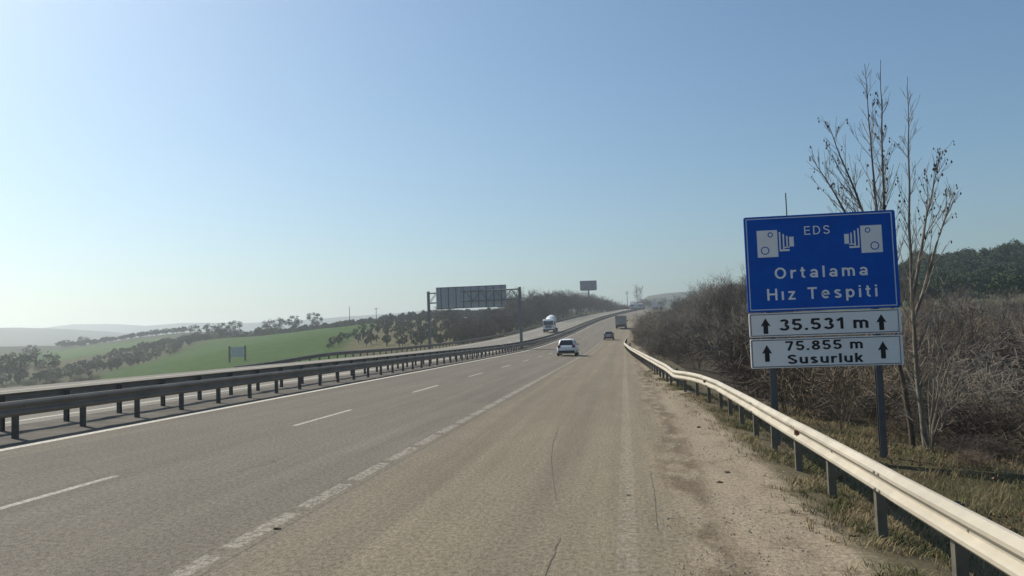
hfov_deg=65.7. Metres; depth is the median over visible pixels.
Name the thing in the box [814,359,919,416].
bare shrub
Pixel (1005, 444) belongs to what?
bramble
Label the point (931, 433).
bare shrub
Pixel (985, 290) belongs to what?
pine tree
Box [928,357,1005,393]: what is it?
bare shrub
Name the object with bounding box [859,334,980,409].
bare shrub
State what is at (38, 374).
olive tree
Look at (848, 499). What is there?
verge grass
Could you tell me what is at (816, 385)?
bare shrub
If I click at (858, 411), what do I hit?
bramble
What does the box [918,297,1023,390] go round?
bare shrub
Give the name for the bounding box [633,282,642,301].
bare tree
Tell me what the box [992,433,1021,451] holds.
bramble
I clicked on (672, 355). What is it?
bare shrub
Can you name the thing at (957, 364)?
bare shrub
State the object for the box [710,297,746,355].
bare tree
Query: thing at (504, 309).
bare tree
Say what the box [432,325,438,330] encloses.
olive tree
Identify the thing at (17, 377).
olive tree
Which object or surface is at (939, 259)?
pine tree
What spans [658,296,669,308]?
bare tree
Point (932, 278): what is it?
pine tree
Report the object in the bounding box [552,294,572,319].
bare tree
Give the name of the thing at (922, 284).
pine tree
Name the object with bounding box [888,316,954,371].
bare shrub
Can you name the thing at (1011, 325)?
bare shrub
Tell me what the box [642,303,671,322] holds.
bare shrub
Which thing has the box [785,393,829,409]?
bramble
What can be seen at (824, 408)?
bramble
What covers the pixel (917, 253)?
pine tree
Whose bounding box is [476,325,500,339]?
bare tree
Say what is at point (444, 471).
road
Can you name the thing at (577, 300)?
bare tree
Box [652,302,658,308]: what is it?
lorry
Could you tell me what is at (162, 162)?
sky
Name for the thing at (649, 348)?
bare shrub
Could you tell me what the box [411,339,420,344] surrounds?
olive tree
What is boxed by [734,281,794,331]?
bare tree
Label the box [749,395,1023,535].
fallen leaves
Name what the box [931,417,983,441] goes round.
bramble
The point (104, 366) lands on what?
olive tree
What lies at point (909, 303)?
bare shrub
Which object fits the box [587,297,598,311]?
bare tree
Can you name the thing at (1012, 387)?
bare shrub
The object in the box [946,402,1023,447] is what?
bramble
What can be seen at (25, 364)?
leafy tree
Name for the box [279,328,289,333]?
evergreen tree
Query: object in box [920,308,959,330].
bare shrub
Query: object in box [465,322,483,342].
bare tree
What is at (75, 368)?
olive tree
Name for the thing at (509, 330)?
olive tree
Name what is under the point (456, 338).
olive tree
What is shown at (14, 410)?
guardrail
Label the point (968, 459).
bramble
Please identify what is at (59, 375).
olive tree
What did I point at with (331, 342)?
olive tree
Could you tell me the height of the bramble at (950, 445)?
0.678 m
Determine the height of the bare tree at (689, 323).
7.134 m
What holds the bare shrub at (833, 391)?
on the ground at (204, 354)
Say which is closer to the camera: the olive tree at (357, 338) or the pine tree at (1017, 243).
the olive tree at (357, 338)
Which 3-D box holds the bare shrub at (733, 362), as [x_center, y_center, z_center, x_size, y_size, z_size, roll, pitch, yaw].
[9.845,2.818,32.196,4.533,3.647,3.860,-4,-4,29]
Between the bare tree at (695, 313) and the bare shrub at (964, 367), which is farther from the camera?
the bare tree at (695, 313)
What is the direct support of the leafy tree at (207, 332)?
on the ground at (204, 354)
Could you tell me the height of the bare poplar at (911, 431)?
8.822 m
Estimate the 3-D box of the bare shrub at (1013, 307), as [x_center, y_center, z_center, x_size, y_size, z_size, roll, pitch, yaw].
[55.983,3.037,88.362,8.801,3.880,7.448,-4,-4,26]
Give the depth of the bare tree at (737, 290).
85.98 m
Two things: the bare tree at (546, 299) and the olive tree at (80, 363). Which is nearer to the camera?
the olive tree at (80, 363)
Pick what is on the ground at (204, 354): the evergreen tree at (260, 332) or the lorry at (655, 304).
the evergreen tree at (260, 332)
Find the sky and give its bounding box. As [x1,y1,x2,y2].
[0,0,1023,327]
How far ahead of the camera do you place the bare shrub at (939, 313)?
104.03 m
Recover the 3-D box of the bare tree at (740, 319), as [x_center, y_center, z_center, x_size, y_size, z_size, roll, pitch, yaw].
[19.345,2.838,63.357,4.944,7.591,7.328,-2,-4,4]
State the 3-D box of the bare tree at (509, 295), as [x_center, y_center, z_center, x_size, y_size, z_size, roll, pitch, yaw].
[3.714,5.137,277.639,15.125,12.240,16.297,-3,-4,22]
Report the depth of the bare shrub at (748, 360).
32.69 m
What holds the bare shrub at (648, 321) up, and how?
on the ground at (204, 354)
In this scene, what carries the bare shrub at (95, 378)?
on the ground at (204, 354)
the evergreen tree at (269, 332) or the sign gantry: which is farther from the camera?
the evergreen tree at (269, 332)
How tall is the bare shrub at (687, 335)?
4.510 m
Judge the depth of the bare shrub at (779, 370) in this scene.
24.62 m
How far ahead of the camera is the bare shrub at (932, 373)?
31.24 m
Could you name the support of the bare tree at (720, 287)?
on the ground at (204, 354)
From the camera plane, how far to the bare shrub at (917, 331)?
47.94 m
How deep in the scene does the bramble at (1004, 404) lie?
23.19 m
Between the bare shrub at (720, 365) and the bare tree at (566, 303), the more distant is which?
the bare tree at (566, 303)
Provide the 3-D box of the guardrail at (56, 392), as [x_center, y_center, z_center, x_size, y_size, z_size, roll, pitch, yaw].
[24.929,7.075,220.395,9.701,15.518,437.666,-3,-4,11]
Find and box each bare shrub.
[18,375,50,385]
[40,374,58,383]
[84,374,103,379]
[626,309,671,338]
[629,319,659,346]
[632,315,655,334]
[632,331,645,345]
[634,309,661,328]
[636,330,673,357]
[636,339,661,356]
[640,312,675,344]
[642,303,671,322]
[648,332,680,359]
[650,308,689,340]
[659,339,691,365]
[662,319,749,369]
[674,323,709,352]
[676,316,805,394]
[698,314,785,397]
[702,356,733,373]
[712,311,786,388]
[720,326,806,395]
[724,310,875,414]
[728,308,931,431]
[761,335,860,415]
[793,334,945,413]
[794,335,872,403]
[796,367,828,393]
[811,311,947,419]
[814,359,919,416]
[841,264,1012,452]
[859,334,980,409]
[884,376,943,412]
[885,312,934,356]
[885,359,967,407]
[887,347,1023,434]
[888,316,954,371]
[900,292,931,309]
[900,356,965,394]
[903,317,944,347]
[903,324,957,375]
[904,295,942,316]
[904,310,935,333]
[909,293,946,314]
[917,326,1022,375]
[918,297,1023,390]
[919,299,970,336]
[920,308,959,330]
[920,350,988,381]
[921,308,955,320]
[921,329,1023,402]
[924,306,998,350]
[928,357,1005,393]
[930,292,980,311]
[936,283,976,302]
[936,304,981,325]
[937,294,973,308]
[940,297,975,321]
[940,381,1023,440]
[943,304,1002,343]
[947,305,990,340]
[964,297,1019,334]
[970,357,1023,394]
[971,290,1019,311]
[972,323,1023,400]
[979,374,1023,407]
[980,299,1023,331]
[983,293,1023,309]
[986,327,1022,367]
[987,306,1023,347]
[988,321,1023,357]
[989,328,1023,366]
[990,286,1023,311]
[996,327,1023,388]
[998,372,1022,401]
[999,310,1023,334]
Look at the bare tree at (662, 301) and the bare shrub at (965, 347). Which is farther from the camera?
the bare tree at (662, 301)
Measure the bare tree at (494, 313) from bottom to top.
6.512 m
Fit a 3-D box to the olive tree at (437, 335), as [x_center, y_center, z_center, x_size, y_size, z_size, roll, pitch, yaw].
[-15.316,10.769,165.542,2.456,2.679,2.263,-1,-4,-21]
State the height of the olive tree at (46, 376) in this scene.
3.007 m
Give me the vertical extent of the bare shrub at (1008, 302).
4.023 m
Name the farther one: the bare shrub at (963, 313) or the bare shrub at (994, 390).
the bare shrub at (963, 313)
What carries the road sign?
on the ground at (204, 354)
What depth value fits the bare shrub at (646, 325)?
120.37 m
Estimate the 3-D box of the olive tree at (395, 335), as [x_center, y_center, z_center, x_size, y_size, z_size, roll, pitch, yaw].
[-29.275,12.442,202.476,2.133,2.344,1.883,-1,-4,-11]
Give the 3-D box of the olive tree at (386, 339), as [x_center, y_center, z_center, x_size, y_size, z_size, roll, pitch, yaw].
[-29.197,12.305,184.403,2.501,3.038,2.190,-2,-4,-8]
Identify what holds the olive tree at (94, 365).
on the ground at (204, 354)
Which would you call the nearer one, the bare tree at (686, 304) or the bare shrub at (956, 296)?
the bare tree at (686, 304)
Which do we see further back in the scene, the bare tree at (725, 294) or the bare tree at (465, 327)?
the bare tree at (465, 327)
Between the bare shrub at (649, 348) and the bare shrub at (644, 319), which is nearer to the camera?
the bare shrub at (649, 348)
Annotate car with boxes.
[557,339,578,355]
[603,331,614,339]
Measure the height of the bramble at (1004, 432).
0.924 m
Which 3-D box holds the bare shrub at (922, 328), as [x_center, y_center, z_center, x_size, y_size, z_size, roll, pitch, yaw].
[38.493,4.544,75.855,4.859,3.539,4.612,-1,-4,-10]
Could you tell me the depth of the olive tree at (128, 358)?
265.33 m
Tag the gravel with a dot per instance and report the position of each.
(748, 530)
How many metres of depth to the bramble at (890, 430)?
19.90 m
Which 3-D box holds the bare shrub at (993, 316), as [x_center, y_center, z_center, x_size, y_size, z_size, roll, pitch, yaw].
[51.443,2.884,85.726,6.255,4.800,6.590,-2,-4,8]
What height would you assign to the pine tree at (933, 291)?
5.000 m
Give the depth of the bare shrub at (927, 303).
127.32 m
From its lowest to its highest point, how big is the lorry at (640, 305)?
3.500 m
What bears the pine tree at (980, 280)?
on the ground at (204, 354)
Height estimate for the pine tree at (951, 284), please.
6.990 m
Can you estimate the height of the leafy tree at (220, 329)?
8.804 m
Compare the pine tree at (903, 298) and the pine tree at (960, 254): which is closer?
the pine tree at (903, 298)
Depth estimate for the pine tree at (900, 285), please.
178.42 m
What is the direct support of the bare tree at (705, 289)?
on the ground at (204, 354)
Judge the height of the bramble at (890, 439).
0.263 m
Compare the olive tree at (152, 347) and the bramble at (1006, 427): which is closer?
the bramble at (1006, 427)
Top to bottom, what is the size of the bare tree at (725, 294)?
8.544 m
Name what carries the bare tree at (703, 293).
on the ground at (204, 354)
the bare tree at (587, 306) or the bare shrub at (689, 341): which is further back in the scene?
the bare tree at (587, 306)
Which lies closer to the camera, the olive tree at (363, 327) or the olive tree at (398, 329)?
the olive tree at (398, 329)
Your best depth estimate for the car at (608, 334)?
134.96 m
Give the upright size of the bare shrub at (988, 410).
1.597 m
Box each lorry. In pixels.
[615,316,627,328]
[629,302,636,308]
[637,303,644,307]
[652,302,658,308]
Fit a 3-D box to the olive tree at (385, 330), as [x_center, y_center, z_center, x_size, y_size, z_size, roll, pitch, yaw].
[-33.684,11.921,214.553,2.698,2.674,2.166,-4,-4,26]
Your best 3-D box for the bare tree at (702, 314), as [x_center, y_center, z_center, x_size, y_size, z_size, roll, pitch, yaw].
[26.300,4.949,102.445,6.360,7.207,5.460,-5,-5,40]
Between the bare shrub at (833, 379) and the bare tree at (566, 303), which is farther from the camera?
the bare tree at (566, 303)
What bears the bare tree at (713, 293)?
on the ground at (204, 354)
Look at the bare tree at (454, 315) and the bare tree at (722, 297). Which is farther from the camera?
the bare tree at (454, 315)
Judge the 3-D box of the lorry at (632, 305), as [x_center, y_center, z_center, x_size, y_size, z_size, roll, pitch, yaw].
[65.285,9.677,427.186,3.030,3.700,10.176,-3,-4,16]
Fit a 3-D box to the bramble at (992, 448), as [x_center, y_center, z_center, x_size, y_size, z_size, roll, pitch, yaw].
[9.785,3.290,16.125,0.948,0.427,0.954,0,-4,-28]
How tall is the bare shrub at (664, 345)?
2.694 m
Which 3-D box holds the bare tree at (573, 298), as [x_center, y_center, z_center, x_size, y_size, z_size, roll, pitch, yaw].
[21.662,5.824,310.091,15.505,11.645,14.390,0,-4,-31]
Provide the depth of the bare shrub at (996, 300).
120.10 m
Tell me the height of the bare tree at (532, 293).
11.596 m
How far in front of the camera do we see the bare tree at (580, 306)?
330.34 m
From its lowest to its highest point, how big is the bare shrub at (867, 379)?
3.653 m
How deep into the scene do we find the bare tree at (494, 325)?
174.34 m
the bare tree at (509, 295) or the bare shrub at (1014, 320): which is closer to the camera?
the bare shrub at (1014, 320)
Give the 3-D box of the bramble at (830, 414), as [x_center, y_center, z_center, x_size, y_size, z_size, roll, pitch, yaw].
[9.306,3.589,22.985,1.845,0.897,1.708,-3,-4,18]
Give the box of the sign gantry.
[427,285,522,348]
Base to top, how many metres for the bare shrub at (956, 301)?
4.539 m
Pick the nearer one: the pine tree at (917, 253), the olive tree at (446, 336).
the olive tree at (446, 336)
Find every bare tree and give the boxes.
[430,309,461,324]
[439,311,468,325]
[457,319,473,342]
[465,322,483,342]
[476,307,499,317]
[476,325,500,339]
[485,307,514,331]
[485,309,504,319]
[487,303,518,319]
[490,318,499,339]
[492,315,513,336]
[500,297,515,312]
[506,288,535,320]
[507,286,539,303]
[532,295,559,317]
[533,292,558,317]
[538,289,564,312]
[538,301,557,322]
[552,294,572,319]
[554,289,587,316]
[556,294,575,317]
[569,290,584,314]
[574,302,586,312]
[580,297,594,313]
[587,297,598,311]
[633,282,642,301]
[645,297,660,308]
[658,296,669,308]
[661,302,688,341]
[664,302,705,352]
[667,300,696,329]
[669,297,686,311]
[670,288,707,338]
[674,289,700,313]
[681,277,743,342]
[681,294,709,349]
[686,283,729,301]
[686,299,740,357]
[687,279,717,298]
[687,301,716,351]
[690,294,726,355]
[691,280,719,306]
[692,279,743,356]
[693,273,746,299]
[693,292,740,353]
[694,277,743,341]
[706,278,748,357]
[709,274,761,315]
[710,262,745,292]
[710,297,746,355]
[721,277,745,307]
[722,295,774,341]
[731,284,802,328]
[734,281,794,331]
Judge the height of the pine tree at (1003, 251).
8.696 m
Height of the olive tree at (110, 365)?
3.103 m
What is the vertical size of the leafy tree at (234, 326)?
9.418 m
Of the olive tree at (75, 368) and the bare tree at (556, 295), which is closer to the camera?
the olive tree at (75, 368)
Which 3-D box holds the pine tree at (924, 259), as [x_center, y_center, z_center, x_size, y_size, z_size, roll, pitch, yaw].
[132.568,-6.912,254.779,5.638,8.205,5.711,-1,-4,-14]
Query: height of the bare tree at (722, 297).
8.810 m
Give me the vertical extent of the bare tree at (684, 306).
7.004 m
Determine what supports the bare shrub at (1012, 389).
on the ground at (204, 354)
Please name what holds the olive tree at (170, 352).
on the ground at (204, 354)
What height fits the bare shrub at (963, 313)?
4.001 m
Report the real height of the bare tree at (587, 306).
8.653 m
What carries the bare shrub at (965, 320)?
on the ground at (204, 354)
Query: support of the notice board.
on the ground at (204, 354)
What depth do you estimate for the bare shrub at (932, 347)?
42.27 m
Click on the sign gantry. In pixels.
(471, 296)
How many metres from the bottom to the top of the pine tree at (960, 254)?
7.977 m
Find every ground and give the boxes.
[0,288,1023,536]
[0,309,643,447]
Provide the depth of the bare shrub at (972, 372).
28.07 m
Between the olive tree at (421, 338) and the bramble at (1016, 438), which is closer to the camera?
the bramble at (1016, 438)
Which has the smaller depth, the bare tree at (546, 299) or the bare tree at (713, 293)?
the bare tree at (713, 293)
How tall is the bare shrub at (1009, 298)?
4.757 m
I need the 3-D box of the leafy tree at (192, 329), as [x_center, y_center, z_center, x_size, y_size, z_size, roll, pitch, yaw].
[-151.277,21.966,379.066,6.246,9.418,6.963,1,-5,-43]
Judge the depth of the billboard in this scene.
398.99 m
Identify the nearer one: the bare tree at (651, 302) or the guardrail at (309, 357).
the guardrail at (309, 357)
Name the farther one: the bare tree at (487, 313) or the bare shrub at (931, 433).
the bare tree at (487, 313)
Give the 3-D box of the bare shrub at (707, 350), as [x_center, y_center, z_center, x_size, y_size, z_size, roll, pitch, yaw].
[9.885,2.897,34.243,5.471,3.563,6.465,-2,-4,5]
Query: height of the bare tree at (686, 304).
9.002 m
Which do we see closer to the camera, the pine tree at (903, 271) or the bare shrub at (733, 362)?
the bare shrub at (733, 362)
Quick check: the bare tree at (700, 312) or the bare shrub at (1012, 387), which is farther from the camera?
the bare tree at (700, 312)
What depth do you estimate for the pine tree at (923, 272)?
219.78 m
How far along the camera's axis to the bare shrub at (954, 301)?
132.05 m
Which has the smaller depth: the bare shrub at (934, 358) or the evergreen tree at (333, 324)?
the bare shrub at (934, 358)
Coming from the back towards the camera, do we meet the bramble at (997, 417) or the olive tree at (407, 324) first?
the olive tree at (407, 324)
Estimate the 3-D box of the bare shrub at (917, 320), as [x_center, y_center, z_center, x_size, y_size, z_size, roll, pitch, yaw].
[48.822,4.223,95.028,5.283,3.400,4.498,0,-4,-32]
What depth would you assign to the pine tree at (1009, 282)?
138.39 m
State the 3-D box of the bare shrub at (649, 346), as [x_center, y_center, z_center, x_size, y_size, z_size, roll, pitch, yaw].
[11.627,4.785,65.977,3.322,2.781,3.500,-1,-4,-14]
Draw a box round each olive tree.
[0,375,11,383]
[12,373,23,383]
[34,372,44,381]
[42,371,52,380]
[48,366,59,372]
[52,372,62,379]
[71,366,79,374]
[74,360,84,369]
[76,369,84,376]
[91,362,100,371]
[100,362,107,369]
[107,363,115,370]
[113,359,121,369]
[124,355,131,364]
[135,357,141,364]
[148,344,157,349]
[151,349,160,358]
[165,349,174,354]
[328,336,338,344]
[333,335,342,344]
[354,334,360,342]
[358,324,366,329]
[358,329,365,339]
[367,333,374,343]
[381,335,390,345]
[382,327,392,333]
[393,333,400,338]
[396,326,404,334]
[405,322,412,329]
[407,329,416,341]
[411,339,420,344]
[416,335,424,344]
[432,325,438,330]
[433,334,442,342]
[443,332,448,342]
[453,334,463,343]
[504,326,511,334]
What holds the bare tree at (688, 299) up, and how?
on the ground at (204, 354)
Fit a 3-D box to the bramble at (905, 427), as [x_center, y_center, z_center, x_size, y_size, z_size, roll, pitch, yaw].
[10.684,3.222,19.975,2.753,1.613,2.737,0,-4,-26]
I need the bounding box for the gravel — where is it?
[634,383,924,575]
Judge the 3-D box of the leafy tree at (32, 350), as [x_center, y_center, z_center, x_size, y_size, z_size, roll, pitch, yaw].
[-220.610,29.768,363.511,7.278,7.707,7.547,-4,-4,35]
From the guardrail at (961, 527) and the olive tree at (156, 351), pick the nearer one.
the guardrail at (961, 527)
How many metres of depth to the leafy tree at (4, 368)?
221.01 m
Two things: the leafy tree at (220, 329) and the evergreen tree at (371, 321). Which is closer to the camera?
the evergreen tree at (371, 321)
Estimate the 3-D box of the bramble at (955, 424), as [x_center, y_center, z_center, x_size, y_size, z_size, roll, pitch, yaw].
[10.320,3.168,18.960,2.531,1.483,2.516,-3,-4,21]
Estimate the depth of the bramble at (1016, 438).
16.69 m
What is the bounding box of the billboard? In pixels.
[580,280,596,308]
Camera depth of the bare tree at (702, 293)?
153.20 m
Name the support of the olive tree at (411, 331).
on the ground at (204, 354)
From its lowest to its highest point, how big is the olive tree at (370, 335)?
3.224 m
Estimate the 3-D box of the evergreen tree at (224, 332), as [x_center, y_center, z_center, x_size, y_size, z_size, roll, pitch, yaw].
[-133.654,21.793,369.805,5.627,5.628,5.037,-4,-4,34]
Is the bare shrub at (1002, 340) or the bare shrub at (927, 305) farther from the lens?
the bare shrub at (927, 305)
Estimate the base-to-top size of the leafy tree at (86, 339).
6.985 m
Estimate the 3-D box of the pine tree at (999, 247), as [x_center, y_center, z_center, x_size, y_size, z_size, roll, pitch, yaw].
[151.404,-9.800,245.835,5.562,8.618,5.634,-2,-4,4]
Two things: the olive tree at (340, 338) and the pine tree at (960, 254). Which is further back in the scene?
the pine tree at (960, 254)
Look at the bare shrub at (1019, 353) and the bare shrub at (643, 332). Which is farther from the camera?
the bare shrub at (643, 332)
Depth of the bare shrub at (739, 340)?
40.12 m
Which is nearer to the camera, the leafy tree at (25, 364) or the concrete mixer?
the concrete mixer
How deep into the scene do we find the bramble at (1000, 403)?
22.83 m
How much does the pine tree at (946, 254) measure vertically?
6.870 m
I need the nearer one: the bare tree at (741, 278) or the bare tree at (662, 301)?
the bare tree at (741, 278)
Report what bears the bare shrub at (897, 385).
on the ground at (204, 354)
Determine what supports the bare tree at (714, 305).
on the ground at (204, 354)
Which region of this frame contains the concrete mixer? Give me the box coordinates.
[541,314,557,331]
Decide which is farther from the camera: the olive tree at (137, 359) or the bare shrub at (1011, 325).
the olive tree at (137, 359)
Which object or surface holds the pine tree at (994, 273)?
on the ground at (204, 354)
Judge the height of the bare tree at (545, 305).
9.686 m
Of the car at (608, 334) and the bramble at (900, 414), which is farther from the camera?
the car at (608, 334)
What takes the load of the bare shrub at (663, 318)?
on the ground at (204, 354)
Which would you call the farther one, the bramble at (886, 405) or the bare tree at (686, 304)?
the bare tree at (686, 304)
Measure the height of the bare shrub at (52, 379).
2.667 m
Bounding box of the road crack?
[544,429,657,575]
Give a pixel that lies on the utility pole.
(786, 214)
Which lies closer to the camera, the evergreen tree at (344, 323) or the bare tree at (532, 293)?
the bare tree at (532, 293)
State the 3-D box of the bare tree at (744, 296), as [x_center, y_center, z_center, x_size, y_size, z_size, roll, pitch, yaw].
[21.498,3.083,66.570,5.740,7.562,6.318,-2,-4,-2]
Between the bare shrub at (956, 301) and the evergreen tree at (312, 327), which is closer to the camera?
the bare shrub at (956, 301)
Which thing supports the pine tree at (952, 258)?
on the ground at (204, 354)
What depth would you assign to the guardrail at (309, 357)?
78.17 m
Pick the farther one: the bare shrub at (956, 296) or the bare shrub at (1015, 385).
the bare shrub at (956, 296)
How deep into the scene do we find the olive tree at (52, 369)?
250.91 m
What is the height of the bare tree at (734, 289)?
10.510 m
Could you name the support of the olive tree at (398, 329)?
on the ground at (204, 354)
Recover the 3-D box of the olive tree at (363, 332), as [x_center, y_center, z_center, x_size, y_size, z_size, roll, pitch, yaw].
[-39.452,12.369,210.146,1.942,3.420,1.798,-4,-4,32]
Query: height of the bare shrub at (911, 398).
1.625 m
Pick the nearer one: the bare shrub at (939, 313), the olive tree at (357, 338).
the bare shrub at (939, 313)
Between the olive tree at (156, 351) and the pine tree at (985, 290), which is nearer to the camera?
the pine tree at (985, 290)
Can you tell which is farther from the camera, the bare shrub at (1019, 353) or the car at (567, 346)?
the car at (567, 346)
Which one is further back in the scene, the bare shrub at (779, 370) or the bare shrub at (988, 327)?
the bare shrub at (988, 327)
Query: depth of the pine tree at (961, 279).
155.23 m
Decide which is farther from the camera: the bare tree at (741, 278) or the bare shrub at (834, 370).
the bare tree at (741, 278)
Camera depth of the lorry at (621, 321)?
192.82 m
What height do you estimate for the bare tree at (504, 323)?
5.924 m
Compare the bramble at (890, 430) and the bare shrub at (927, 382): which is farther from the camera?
the bare shrub at (927, 382)
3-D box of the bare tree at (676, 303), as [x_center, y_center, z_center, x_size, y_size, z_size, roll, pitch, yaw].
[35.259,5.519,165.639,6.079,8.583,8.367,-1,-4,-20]
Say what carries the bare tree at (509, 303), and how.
on the ground at (204, 354)
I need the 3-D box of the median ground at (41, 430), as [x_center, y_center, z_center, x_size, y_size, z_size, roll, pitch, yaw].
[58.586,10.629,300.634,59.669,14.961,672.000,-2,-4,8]
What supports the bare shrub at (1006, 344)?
on the ground at (204, 354)
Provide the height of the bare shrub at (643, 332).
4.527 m
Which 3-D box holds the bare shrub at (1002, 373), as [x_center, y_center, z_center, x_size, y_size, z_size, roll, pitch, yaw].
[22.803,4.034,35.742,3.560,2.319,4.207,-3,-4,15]
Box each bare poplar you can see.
[806,60,915,448]
[887,77,961,447]
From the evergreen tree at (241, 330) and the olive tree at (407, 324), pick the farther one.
the evergreen tree at (241, 330)
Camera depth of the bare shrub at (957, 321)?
63.10 m
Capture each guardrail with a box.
[0,308,640,430]
[0,308,644,438]
[233,313,589,367]
[624,339,1023,575]
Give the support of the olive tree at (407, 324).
on the ground at (204, 354)
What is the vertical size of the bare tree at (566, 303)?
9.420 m
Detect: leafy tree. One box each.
[0,353,27,382]
[0,355,17,384]
[6,352,33,375]
[21,345,40,354]
[27,349,60,371]
[78,336,90,346]
[188,324,202,335]
[202,323,219,338]
[214,323,230,335]
[225,320,242,334]
[261,318,286,333]
[284,316,302,331]
[306,313,322,327]
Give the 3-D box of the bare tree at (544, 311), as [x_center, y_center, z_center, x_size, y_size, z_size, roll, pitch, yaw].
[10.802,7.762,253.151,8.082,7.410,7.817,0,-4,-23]
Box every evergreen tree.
[219,329,229,337]
[236,329,246,336]
[254,327,264,335]
[264,327,275,334]
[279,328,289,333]
[298,324,308,330]
[310,325,319,329]
[332,322,340,327]
[342,320,355,325]
[365,318,375,323]
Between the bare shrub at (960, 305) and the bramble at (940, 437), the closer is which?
the bramble at (940, 437)
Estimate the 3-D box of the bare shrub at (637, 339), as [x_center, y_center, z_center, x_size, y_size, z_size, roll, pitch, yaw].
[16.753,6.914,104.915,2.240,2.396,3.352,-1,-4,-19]
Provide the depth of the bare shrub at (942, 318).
83.69 m
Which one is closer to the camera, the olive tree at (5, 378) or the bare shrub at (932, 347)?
the bare shrub at (932, 347)
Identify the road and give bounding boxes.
[0,309,631,426]
[0,309,1005,575]
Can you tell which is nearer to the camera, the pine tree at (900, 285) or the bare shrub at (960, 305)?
the bare shrub at (960, 305)
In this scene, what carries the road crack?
on the road at (444, 471)
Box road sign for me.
[743,210,903,457]
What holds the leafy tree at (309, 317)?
on the ground at (204, 354)
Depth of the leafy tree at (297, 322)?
356.18 m
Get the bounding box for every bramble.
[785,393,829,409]
[799,397,865,424]
[810,396,847,413]
[822,390,876,414]
[850,394,895,412]
[869,385,998,440]
[870,418,902,436]
[872,435,895,444]
[885,393,943,430]
[888,390,1007,443]
[916,424,961,444]
[928,430,998,456]
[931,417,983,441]
[943,447,1002,467]
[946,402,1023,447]
[948,387,1023,426]
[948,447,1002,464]
[951,396,1022,436]
[957,434,1004,447]
[959,416,1023,450]
[967,394,1023,419]
[969,431,1023,458]
[976,440,1019,460]
[990,404,1023,455]
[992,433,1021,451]
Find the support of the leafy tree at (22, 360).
on the ground at (204, 354)
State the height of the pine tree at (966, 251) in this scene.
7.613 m
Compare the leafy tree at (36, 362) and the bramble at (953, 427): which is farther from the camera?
the leafy tree at (36, 362)
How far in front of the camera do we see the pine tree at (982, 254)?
229.07 m
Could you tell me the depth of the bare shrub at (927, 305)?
124.50 m
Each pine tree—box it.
[898,261,915,281]
[899,281,903,293]
[900,283,907,304]
[908,281,932,304]
[912,248,927,258]
[917,274,936,301]
[917,284,937,299]
[920,254,928,262]
[920,266,935,275]
[928,252,944,265]
[934,273,960,298]
[942,251,952,262]
[944,254,964,265]
[948,273,969,295]
[951,249,965,260]
[957,248,974,257]
[968,266,991,299]
[970,247,990,267]
[979,281,993,298]
[982,268,1004,297]
[985,271,1023,299]
[990,242,1009,255]
[997,244,1018,256]
[1006,238,1023,249]
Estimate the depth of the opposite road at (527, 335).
38.20 m
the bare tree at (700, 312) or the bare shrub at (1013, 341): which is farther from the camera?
the bare tree at (700, 312)
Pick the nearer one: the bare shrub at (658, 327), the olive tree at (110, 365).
the bare shrub at (658, 327)
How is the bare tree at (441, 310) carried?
on the ground at (204, 354)
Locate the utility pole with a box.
[785,193,797,397]
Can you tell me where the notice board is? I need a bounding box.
[228,345,245,362]
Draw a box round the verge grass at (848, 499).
[640,369,1023,575]
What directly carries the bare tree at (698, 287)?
on the ground at (204, 354)
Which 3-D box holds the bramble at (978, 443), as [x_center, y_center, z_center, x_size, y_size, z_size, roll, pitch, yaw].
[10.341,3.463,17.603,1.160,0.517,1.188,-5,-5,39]
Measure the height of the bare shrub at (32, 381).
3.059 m
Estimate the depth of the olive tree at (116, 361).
239.34 m
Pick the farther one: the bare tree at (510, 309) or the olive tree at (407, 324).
the olive tree at (407, 324)
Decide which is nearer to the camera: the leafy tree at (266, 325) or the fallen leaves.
the fallen leaves
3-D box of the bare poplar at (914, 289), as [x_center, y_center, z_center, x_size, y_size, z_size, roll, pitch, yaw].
[9.245,-0.468,17.845,2.189,8.552,1.387,0,-4,-31]

